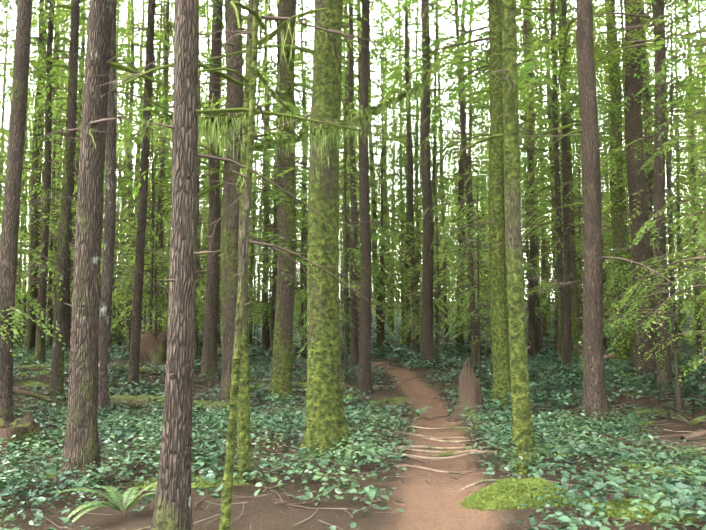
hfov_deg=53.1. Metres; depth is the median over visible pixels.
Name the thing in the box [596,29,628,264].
tree
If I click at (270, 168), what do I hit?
tree
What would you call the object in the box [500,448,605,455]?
moss hump
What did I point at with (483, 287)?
sapling
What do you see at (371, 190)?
tree
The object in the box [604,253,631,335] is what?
sapling
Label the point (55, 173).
tree
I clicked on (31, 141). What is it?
tree
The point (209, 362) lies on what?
tree trunk
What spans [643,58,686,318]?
tree
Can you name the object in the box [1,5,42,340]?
tree
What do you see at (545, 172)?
tree
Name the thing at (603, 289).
sapling
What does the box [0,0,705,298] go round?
sky
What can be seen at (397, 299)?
sapling
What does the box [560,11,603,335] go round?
tree
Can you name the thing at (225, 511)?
tree
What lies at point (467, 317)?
sapling
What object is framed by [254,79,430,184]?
moss
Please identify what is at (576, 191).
tree
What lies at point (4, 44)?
tree
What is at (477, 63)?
tree
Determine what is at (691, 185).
tree
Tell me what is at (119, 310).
sapling
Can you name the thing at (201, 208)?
sapling
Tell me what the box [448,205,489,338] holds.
sapling
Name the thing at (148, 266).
sapling
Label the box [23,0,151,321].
tree
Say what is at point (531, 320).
tree
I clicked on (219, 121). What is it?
moss
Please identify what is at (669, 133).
tree
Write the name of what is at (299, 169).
tree
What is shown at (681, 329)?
sapling
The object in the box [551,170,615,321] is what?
sapling
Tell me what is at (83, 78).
tree
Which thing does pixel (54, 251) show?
sapling
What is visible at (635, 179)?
tree trunk
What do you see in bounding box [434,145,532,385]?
sapling
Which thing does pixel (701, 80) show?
tree
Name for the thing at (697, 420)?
fern
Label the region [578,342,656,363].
log
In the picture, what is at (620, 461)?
moss hump
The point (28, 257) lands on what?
sapling
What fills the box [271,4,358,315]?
tree
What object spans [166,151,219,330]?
sapling
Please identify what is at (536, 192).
tree
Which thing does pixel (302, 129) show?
tree
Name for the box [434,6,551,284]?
tree
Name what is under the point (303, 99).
tree
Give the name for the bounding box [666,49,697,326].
tree
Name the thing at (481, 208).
tree
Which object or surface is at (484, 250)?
tree
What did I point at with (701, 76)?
tree
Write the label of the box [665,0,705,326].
tree
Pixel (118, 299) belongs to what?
sapling
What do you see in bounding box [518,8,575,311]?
tree
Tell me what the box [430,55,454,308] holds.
tree
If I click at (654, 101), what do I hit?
tree
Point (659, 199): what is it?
tree
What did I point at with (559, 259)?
tree
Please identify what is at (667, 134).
tree
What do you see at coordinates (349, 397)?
fern
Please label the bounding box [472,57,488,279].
tree
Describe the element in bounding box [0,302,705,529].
ground
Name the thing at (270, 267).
sapling
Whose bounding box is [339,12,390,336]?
tree
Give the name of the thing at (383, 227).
sapling
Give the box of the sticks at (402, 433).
[1,384,705,529]
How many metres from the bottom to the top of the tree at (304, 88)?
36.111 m
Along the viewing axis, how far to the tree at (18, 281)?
48.34 m
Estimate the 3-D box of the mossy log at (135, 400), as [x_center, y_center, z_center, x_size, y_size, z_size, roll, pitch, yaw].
[-3.552,2.649,13.330,2.870,0.422,0.310,1,-5,-11]
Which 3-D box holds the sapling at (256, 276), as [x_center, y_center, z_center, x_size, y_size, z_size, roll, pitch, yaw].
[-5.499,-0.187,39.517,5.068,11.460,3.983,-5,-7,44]
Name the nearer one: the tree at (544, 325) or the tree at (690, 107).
the tree at (690, 107)
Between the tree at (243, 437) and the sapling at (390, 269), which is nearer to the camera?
the tree at (243, 437)
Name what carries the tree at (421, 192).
on the ground
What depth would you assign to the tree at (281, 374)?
16.20 m
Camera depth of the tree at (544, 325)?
53.59 m
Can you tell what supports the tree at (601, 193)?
on the ground
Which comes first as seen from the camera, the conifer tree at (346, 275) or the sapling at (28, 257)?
the conifer tree at (346, 275)
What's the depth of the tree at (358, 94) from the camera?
35.95 m
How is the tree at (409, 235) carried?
on the ground
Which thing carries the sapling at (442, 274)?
on the ground
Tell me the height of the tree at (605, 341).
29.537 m
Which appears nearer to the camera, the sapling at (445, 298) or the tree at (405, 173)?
the sapling at (445, 298)
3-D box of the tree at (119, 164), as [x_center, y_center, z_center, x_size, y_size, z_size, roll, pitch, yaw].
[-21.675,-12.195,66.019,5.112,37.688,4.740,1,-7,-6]
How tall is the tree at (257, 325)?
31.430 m
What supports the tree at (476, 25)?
on the ground
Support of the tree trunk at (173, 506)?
on the ground
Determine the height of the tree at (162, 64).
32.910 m
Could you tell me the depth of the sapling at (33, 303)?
13.49 m
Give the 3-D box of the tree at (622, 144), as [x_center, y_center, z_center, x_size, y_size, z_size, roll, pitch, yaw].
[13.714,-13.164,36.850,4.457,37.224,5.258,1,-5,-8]
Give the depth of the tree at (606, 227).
91.87 m
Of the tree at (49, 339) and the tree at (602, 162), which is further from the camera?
the tree at (602, 162)
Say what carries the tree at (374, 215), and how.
on the ground
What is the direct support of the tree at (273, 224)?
on the ground
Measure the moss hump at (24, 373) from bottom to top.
0.165 m
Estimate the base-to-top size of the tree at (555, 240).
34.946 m
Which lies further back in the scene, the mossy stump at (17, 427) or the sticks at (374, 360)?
the sticks at (374, 360)
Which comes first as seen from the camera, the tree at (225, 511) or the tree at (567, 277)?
the tree at (225, 511)
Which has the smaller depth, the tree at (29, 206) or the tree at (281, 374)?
the tree at (281, 374)
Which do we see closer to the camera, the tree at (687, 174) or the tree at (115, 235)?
the tree at (687, 174)
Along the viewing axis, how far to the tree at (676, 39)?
13.15 m
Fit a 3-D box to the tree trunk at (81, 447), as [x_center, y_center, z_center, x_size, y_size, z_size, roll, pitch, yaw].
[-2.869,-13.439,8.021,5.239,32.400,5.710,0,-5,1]
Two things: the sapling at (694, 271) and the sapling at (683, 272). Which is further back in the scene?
the sapling at (683, 272)
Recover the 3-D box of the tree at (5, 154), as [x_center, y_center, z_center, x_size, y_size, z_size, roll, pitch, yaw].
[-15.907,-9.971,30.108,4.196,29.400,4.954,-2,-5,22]
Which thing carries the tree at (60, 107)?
on the ground
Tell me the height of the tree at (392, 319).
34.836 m
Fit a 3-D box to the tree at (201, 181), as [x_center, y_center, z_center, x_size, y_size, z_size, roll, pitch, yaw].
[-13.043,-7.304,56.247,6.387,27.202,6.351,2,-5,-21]
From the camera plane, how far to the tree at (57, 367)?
14.40 m
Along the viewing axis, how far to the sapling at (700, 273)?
35.59 m
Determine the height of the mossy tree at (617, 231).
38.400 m
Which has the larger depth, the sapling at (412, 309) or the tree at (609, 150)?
the tree at (609, 150)
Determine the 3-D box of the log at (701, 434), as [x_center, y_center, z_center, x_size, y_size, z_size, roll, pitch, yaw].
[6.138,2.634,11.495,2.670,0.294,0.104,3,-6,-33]
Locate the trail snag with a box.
[446,354,495,421]
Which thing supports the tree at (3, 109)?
on the ground
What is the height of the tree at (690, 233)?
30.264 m
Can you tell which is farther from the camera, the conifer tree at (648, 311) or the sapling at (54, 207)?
the sapling at (54, 207)
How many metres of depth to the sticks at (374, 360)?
23.79 m
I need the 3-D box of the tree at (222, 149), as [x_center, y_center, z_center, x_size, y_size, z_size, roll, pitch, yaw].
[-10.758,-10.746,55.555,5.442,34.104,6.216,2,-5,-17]
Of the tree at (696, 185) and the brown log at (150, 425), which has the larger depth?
the tree at (696, 185)
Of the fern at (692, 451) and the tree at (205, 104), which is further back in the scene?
the tree at (205, 104)
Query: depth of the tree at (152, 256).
25.79 m
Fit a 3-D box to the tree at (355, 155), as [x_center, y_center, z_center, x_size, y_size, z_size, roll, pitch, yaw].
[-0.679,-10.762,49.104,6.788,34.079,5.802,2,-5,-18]
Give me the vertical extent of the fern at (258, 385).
0.370 m
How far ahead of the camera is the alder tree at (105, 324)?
12.53 m
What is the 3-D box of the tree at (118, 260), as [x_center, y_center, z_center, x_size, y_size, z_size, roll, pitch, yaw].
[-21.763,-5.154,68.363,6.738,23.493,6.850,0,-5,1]
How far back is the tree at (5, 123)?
49.90 m
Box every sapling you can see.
[0,0,71,349]
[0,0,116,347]
[0,20,55,355]
[14,258,25,331]
[15,102,61,332]
[15,181,46,318]
[46,241,125,350]
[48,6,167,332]
[49,72,78,308]
[99,4,204,335]
[99,155,125,332]
[112,127,150,354]
[112,189,167,331]
[112,238,125,339]
[115,81,203,340]
[117,149,169,333]
[118,139,166,337]
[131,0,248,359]
[137,18,221,335]
[141,103,170,331]
[155,44,220,351]
[159,142,220,364]
[164,147,171,330]
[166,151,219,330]
[198,202,206,345]
[217,76,256,343]
[218,162,296,332]
[219,219,258,328]
[220,227,261,326]
[248,152,304,332]
[248,256,261,332]
[249,69,339,356]
[249,153,296,328]
[249,226,261,342]
[251,161,295,346]
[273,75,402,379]
[292,206,340,350]
[301,169,359,344]
[338,105,359,339]
[358,69,405,330]
[385,180,419,327]
[387,197,421,314]
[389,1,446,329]
[389,160,400,313]
[396,235,442,357]
[399,105,468,355]
[401,153,456,332]
[409,195,469,349]
[410,167,443,317]
[411,0,490,359]
[433,216,454,318]
[434,129,467,323]
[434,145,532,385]
[446,163,490,343]
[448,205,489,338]
[464,189,490,356]
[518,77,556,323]
[540,242,554,330]
[544,258,554,343]
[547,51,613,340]
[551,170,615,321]
[554,125,615,332]
[575,188,631,343]
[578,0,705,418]
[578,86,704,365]
[602,66,656,338]
[602,75,631,337]
[604,205,632,345]
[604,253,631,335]
[617,6,705,381]
[631,189,703,346]
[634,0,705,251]
[669,53,705,364]
[674,189,703,336]
[674,290,705,319]
[677,113,705,338]
[678,143,705,353]
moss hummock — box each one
[458,477,589,511]
[508,450,561,457]
[586,497,700,524]
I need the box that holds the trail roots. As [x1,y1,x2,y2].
[387,426,508,489]
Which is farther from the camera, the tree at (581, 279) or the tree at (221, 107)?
the tree at (221, 107)
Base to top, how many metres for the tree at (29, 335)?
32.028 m
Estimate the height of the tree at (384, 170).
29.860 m
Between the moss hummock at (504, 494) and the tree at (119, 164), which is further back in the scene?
the tree at (119, 164)
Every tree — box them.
[0,0,58,211]
[0,0,61,208]
[0,0,81,332]
[0,0,88,352]
[0,0,129,355]
[0,0,136,400]
[0,0,144,364]
[0,0,173,352]
[0,2,8,210]
[0,3,30,262]
[0,6,35,278]
[0,7,30,227]
[0,12,30,187]
[0,34,32,247]
[0,35,58,345]
[0,43,30,251]
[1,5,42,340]
[1,41,42,281]
[2,5,31,328]
[2,7,117,309]
[7,15,53,286]
[21,29,85,308]
[22,22,69,283]
[23,0,85,348]
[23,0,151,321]
[23,1,74,340]
[29,12,122,291]
[46,0,246,388]
[51,0,136,306]
[51,0,168,417]
[51,0,172,350]
[53,0,171,341]
[59,0,171,359]
[76,2,145,349]
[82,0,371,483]
[102,0,206,330]
[102,19,135,336]
[102,119,134,327]
[103,0,268,358]
[105,0,364,401]
[112,1,172,331]
[113,0,220,327]
[115,0,251,319]
[115,2,138,283]
[116,0,225,335]
[117,0,172,329]
[152,0,366,402]
[165,76,221,279]
[170,0,272,345]
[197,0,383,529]
[199,0,311,352]
[199,0,380,312]
[199,0,393,320]
[199,9,260,268]
[199,22,225,256]
[200,0,225,305]
[200,35,261,304]
[200,36,221,301]
[201,13,223,286]
[208,0,464,458]
[220,0,309,357]
[242,0,276,343]
[248,52,273,327]
[249,88,269,325]
[250,1,348,321]
[252,52,298,282]
[259,130,300,292]
[270,0,340,333]
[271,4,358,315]
[273,0,415,370]
[295,43,309,305]
[297,3,397,329]
[298,0,437,314]
[300,0,402,353]
[338,39,384,316]
[339,0,434,346]
[339,3,358,342]
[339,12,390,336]
[339,39,380,303]
[339,47,375,310]
[341,7,396,322]
[346,0,489,358]
[349,9,439,341]
[350,0,600,309]
[356,0,419,354]
[356,1,412,328]
[358,0,456,349]
[370,1,421,333]
[371,0,442,346]
[373,2,446,307]
[376,0,547,352]
[376,1,457,307]
[378,0,606,368]
[390,1,480,308]
[392,2,474,311]
[395,30,450,314]
[397,1,475,342]
[399,0,581,408]
[405,128,458,297]
[411,0,525,343]
[414,0,525,372]
[414,61,466,334]
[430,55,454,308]
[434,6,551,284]
[436,41,488,334]
[439,154,479,272]
[443,18,488,322]
[444,14,489,305]
[452,0,539,476]
[452,0,604,356]
[464,0,582,305]
[464,6,489,330]
[466,34,489,292]
[467,0,611,352]
[467,119,487,319]
[468,0,551,294]
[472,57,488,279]
[473,104,490,318]
[476,0,610,359]
[482,5,580,329]
[485,0,606,370]
[488,0,674,362]
[517,0,650,373]
[517,1,581,338]
[518,0,705,397]
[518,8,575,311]
[520,28,550,319]
[520,93,552,324]
[526,2,666,346]
[534,0,705,355]
[535,30,582,304]
[538,29,610,275]
[539,10,580,281]
[540,70,582,330]
[544,1,629,296]
[550,0,680,372]
[558,1,627,349]
[559,0,624,292]
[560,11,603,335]
[570,0,654,311]
[574,3,631,320]
[577,80,610,270]
[593,0,688,307]
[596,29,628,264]
[599,1,705,301]
[599,80,625,314]
[606,0,705,359]
[625,22,680,303]
[641,0,705,264]
[642,0,705,357]
[643,9,703,294]
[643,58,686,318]
[652,50,705,265]
[653,3,704,345]
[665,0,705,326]
[665,1,705,312]
[665,2,705,303]
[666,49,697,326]
[666,108,692,291]
[673,1,705,171]
[673,47,705,317]
[674,48,704,316]
[676,33,705,183]
[681,5,705,304]
[684,7,705,230]
[684,19,705,232]
[684,35,705,302]
[685,33,705,126]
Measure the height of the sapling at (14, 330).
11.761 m
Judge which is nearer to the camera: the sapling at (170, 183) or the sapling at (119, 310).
the sapling at (170, 183)
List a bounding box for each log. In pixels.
[13,362,161,374]
[98,421,218,429]
[110,395,229,411]
[249,382,306,391]
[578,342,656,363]
[680,430,705,441]
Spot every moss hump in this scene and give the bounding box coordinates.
[17,370,50,374]
[119,475,253,489]
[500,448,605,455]
[595,418,656,427]
[608,456,658,466]
[622,464,704,481]
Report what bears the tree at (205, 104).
on the ground
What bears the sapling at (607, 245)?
on the ground
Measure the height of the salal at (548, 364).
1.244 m
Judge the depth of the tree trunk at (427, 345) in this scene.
26.07 m
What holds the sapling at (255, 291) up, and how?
on the ground
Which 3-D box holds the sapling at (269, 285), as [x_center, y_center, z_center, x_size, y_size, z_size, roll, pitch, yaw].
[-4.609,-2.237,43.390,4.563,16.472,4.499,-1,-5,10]
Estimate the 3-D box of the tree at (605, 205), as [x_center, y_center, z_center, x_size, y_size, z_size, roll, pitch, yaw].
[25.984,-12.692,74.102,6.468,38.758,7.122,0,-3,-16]
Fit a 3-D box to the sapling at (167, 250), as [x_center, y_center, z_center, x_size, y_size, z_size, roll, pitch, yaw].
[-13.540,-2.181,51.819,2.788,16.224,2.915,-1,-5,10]
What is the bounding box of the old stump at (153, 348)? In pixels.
[140,331,166,367]
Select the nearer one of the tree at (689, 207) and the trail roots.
the trail roots
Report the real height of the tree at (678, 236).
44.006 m
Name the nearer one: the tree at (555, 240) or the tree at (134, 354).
the tree at (134, 354)
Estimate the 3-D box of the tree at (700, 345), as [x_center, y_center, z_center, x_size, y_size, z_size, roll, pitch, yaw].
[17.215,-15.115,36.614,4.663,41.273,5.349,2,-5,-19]
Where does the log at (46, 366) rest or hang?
on the ground
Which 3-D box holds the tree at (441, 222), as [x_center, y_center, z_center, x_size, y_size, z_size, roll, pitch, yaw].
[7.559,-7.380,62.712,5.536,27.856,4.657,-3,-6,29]
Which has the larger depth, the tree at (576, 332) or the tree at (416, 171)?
the tree at (416, 171)
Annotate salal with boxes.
[0,395,705,529]
[13,308,705,360]
[13,346,705,419]
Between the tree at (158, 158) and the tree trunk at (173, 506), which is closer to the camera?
the tree trunk at (173, 506)
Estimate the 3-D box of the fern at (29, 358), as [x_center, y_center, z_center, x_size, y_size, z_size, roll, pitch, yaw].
[-8.980,2.670,19.680,0.924,0.293,0.744,0,-5,1]
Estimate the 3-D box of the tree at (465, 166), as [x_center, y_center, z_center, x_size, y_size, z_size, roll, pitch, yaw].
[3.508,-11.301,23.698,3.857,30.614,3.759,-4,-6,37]
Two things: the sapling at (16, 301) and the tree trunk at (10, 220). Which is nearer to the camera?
the tree trunk at (10, 220)
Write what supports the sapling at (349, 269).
on the ground
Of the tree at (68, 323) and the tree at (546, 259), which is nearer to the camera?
the tree at (68, 323)
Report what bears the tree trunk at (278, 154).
on the ground
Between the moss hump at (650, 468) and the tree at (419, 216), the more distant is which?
the tree at (419, 216)
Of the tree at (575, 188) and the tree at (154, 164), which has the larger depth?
the tree at (575, 188)
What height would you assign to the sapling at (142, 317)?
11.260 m
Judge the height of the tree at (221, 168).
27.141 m
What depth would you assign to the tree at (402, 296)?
50.74 m
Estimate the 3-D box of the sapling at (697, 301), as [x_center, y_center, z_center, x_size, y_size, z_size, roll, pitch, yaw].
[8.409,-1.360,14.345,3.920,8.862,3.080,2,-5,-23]
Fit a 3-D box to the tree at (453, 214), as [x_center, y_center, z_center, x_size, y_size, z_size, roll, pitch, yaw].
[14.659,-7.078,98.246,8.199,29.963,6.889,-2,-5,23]
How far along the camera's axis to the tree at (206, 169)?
78.45 m
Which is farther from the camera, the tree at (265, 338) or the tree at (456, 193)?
the tree at (456, 193)
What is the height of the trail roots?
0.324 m
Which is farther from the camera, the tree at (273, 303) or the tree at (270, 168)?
the tree at (270, 168)
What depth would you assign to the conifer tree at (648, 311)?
13.35 m
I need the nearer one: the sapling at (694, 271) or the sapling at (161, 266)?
the sapling at (694, 271)
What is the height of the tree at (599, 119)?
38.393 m
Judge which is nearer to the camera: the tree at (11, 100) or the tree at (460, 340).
the tree at (460, 340)
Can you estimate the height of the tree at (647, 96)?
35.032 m
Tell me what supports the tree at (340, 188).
on the ground
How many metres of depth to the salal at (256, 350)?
43.35 m
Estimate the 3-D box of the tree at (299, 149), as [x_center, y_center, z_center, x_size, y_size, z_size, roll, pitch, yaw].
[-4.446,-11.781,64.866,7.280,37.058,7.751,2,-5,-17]
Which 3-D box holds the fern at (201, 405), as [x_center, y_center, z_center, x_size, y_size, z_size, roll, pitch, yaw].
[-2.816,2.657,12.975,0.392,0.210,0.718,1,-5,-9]
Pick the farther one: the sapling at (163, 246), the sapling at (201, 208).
the sapling at (163, 246)
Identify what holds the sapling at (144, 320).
on the ground
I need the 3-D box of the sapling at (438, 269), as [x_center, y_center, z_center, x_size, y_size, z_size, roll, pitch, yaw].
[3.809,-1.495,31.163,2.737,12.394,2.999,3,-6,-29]
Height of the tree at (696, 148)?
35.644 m
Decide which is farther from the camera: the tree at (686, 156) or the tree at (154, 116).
the tree at (686, 156)
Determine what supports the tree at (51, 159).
on the ground
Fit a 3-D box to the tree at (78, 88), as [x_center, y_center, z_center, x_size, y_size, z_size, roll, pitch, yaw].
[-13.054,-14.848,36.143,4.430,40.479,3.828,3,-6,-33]
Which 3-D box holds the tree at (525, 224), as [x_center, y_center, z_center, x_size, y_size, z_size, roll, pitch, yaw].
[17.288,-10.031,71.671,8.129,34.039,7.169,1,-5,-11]
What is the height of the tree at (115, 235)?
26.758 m
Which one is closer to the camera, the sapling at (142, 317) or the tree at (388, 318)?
the sapling at (142, 317)
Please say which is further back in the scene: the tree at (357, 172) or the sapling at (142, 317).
the tree at (357, 172)
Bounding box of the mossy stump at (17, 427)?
[0,413,43,463]
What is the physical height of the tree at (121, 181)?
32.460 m
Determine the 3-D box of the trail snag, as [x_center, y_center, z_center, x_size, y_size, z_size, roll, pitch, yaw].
[2.240,2.454,13.648,1.197,1.598,1.208,-4,-7,41]
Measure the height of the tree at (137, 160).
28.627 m
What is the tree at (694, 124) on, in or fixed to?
on the ground
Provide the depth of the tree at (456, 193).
60.77 m
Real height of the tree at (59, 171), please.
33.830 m
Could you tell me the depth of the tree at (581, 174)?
57.27 m
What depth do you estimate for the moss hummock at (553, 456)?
9.25 m
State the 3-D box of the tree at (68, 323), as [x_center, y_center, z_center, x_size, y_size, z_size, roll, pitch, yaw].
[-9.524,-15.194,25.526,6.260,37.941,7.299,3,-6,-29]
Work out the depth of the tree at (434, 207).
87.05 m
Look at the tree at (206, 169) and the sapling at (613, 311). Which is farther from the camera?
the tree at (206, 169)
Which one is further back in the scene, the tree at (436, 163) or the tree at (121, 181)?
the tree at (436, 163)
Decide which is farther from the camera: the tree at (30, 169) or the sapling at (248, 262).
the tree at (30, 169)
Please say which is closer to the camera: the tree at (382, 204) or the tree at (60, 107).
the tree at (60, 107)
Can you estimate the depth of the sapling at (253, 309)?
42.99 m
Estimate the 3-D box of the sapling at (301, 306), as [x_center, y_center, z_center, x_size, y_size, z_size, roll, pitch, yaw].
[-2.521,-2.629,33.244,4.041,14.793,4.098,4,-6,-37]
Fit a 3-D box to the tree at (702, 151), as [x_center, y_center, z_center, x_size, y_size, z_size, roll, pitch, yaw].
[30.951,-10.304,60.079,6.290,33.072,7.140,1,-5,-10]
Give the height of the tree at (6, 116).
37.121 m
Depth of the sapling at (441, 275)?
69.50 m
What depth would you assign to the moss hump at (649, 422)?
12.60 m
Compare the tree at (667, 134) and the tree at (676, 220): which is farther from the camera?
the tree at (676, 220)
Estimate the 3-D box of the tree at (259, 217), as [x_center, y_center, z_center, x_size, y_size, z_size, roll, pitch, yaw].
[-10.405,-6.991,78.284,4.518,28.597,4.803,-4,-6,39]
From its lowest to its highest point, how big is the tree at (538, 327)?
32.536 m
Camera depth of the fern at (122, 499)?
6.01 m
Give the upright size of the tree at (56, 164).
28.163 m
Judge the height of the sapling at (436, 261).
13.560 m
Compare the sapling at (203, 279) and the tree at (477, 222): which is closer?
the sapling at (203, 279)
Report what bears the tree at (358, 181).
on the ground
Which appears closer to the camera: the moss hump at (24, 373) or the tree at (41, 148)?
the moss hump at (24, 373)
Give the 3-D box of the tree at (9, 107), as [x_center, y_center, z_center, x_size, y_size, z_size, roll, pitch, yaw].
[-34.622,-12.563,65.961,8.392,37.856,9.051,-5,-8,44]
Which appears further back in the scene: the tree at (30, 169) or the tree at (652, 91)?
the tree at (30, 169)
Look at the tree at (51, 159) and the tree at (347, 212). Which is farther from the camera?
the tree at (51, 159)
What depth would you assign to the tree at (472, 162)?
81.96 m
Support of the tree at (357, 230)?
on the ground
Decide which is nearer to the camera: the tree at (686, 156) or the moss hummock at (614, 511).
the moss hummock at (614, 511)
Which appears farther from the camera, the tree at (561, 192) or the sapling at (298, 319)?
the tree at (561, 192)
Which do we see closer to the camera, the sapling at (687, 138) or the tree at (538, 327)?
the sapling at (687, 138)
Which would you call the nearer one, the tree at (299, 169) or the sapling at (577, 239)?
the sapling at (577, 239)
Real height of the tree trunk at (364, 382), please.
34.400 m
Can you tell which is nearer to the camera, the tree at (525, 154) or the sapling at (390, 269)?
the tree at (525, 154)
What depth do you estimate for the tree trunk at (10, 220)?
11.13 m
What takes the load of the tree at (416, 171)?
on the ground
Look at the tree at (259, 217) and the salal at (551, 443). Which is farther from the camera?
the tree at (259, 217)
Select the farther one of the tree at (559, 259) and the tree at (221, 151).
the tree at (221, 151)
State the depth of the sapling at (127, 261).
32.29 m
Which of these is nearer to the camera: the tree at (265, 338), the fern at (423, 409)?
the fern at (423, 409)
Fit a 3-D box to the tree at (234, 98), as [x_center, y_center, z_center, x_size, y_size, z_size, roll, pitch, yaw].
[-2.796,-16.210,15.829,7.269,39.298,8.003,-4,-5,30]
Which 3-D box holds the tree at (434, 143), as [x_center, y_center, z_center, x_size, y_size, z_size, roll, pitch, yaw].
[4.115,-11.877,37.112,4.341,34.130,4.682,3,-4,-22]
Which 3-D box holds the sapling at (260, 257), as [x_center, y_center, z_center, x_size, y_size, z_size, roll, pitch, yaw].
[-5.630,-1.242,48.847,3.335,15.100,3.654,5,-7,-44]
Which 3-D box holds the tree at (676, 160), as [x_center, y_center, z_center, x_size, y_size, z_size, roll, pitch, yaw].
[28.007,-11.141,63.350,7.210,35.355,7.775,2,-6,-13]
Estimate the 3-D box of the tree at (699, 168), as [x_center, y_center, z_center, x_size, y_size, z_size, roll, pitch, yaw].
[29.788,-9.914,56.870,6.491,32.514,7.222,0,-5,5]
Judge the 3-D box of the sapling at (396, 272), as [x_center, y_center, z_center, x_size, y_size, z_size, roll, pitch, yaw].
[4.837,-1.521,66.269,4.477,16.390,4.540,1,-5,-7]
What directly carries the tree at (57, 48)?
on the ground
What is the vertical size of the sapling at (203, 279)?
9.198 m
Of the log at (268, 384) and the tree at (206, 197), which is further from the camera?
the tree at (206, 197)
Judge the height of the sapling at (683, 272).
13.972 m
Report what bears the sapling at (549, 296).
on the ground
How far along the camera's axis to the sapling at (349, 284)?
26.45 m
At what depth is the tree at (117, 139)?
45.06 m
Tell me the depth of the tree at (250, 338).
51.58 m
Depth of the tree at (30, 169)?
95.39 m
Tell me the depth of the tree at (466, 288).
47.83 m
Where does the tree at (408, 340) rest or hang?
on the ground
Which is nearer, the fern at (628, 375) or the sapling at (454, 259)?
the fern at (628, 375)
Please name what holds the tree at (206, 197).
on the ground
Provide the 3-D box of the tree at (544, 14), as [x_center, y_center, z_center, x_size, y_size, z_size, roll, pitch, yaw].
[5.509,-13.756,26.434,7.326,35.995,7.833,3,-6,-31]
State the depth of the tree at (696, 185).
52.36 m
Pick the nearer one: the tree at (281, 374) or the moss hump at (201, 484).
the moss hump at (201, 484)
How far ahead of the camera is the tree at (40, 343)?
19.12 m
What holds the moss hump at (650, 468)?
on the ground
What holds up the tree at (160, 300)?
on the ground
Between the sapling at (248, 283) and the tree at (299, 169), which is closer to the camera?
the sapling at (248, 283)
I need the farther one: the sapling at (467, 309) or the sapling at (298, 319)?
the sapling at (467, 309)
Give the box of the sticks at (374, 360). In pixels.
[13,348,705,407]
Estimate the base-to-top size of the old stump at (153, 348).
1.348 m
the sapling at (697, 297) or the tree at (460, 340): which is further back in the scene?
the tree at (460, 340)
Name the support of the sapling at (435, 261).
on the ground
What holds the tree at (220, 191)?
on the ground
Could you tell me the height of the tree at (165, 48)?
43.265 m
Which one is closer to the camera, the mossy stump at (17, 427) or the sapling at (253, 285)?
the mossy stump at (17, 427)
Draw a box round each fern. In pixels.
[18,356,33,363]
[56,481,156,521]
[192,402,206,409]
[249,381,269,394]
[343,393,353,403]
[402,406,433,415]
[606,370,650,383]
[661,445,705,459]
[673,414,705,426]
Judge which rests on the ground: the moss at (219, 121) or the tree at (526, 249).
the tree at (526, 249)
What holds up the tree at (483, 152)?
on the ground
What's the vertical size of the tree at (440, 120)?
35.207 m
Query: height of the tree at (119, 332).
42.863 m
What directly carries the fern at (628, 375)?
on the ground
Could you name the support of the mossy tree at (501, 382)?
on the ground
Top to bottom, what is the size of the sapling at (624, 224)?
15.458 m
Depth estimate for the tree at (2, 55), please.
39.98 m
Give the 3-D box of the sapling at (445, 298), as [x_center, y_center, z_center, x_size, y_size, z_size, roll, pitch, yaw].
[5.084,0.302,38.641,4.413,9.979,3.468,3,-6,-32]
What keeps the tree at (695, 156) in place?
on the ground
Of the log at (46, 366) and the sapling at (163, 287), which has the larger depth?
the sapling at (163, 287)
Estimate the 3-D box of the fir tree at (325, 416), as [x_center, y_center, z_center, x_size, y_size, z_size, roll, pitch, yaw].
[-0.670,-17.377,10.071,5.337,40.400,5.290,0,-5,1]
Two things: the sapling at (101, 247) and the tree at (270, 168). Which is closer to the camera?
the sapling at (101, 247)
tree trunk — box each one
[0,0,114,421]
[53,0,240,494]
[150,0,408,529]
[152,0,264,378]
[243,0,311,368]
[295,0,421,394]
[378,0,461,367]
[519,0,704,427]
[535,0,704,381]
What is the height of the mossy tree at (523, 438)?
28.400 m
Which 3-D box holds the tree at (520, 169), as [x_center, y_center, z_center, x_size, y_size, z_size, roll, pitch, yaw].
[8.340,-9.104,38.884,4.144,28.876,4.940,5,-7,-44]
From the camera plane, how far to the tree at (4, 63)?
24.93 m
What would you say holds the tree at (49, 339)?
on the ground
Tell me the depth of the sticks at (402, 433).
8.94 m
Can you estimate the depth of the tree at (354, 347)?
25.92 m
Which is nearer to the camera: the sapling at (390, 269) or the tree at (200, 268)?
the tree at (200, 268)
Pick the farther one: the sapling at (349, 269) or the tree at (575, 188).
the tree at (575, 188)
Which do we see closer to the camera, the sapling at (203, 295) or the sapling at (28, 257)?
the sapling at (203, 295)
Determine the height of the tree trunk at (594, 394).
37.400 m
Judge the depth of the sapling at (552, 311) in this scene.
46.46 m
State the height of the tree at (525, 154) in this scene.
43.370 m

